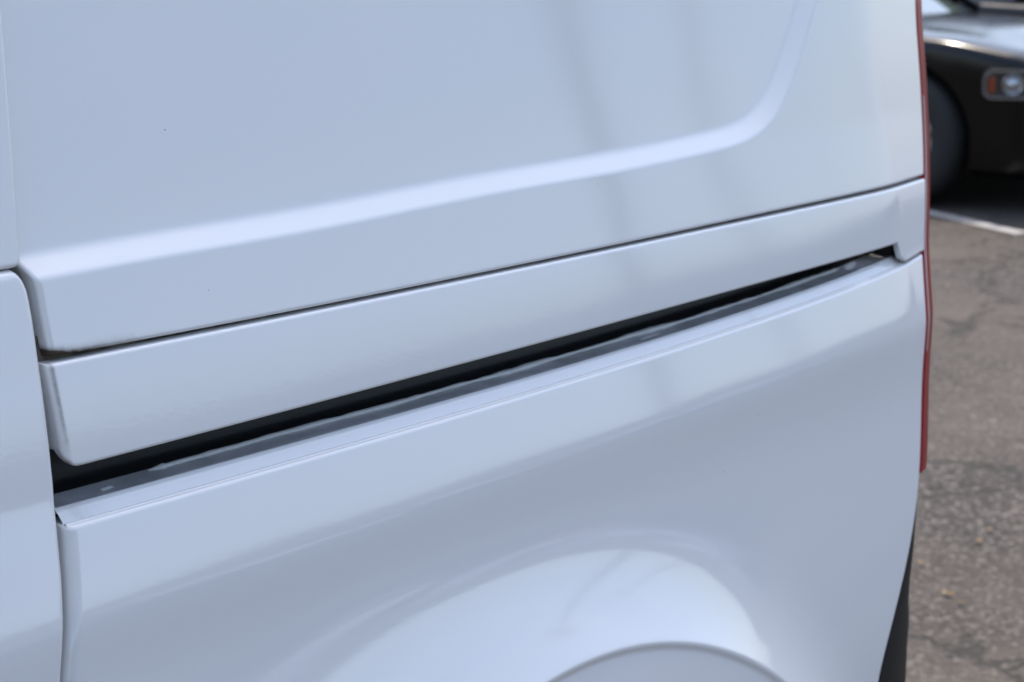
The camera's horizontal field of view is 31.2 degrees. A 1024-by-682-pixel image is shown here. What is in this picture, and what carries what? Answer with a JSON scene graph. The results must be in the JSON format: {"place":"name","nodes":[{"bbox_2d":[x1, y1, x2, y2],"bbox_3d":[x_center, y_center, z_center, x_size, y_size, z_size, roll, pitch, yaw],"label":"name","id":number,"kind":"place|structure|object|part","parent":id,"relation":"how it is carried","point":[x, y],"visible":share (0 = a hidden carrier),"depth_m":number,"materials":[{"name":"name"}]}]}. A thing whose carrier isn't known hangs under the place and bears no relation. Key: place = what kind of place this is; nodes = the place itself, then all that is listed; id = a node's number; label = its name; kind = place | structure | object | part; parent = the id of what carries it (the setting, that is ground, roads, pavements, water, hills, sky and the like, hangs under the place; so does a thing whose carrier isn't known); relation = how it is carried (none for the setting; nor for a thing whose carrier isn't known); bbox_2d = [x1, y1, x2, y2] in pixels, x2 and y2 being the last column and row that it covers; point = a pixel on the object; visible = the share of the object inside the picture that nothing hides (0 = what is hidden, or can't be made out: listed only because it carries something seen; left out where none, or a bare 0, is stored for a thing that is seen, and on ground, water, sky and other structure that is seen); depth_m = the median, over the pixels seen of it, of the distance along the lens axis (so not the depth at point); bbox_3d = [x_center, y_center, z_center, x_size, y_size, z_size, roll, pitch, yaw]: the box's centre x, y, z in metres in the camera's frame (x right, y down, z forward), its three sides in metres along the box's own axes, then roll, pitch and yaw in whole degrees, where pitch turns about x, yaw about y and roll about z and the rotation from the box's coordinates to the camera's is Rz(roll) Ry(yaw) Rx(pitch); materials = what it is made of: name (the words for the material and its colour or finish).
{"place":"outdoors","nodes":[
{"label":"outdoors","id":0,"kind":"place"},
{"bbox_2d":[906,171,1023,681],"bbox_3d":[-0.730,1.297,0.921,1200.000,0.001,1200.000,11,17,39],"label":"ground","id":1,"kind":"structure","parent":0,"point":[970,492],"depth_m":5.19,"materials":[{"name":"grey asphalt"}]},
{"bbox_2d":[0,0,932,681],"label":"parked van","id":2,"kind":"object","parent":1,"relation":"on","point":[464,340],"visible":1,"depth_m":1.49,"materials":[{"name":"white paint"}]},
{"bbox_3d":[-0.683,0.523,0.829,0.197,0.951,1.197,11,17,41],"label":"sliding door","id":3,"kind":"part","parent":2,"relation":"part of","materials":[{"name":"white paint"}]},
{"bbox_2d":[942,589,954,594],"bbox_3d":[0.972,0.561,4.091,0.034,0.005,0.018,11,17,39],"label":"fallen leaf","id":4,"kind":"object","parent":1,"relation":"on","point":[945,591],"visible":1,"depth_m":4.09,"materials":[{"name":"beige plant"}]},
{"bbox_2d":[922,0,1023,198],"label":"parked sedan","id":5,"kind":"object","parent":1,"relation":"on","point":[974,62],"visible":0.25,"depth_m":9.40,"materials":[{"name":"black paint"}]},
{"bbox_2d":[930,210,1023,233],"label":"parking line","id":6,"kind":"object","parent":1,"relation":"on","point":[983,224],"visible":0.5,"depth_m":9.14,"materials":[{"name":"paint"}]},
{"bbox_2d":[956,0,1023,16],"bbox_3d":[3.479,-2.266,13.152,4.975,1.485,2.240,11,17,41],"label":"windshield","id":7,"kind":"object","parent":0,"point":[1008,7],"depth_m":12.15,"materials":[{"name":"black glass"}]}
]}

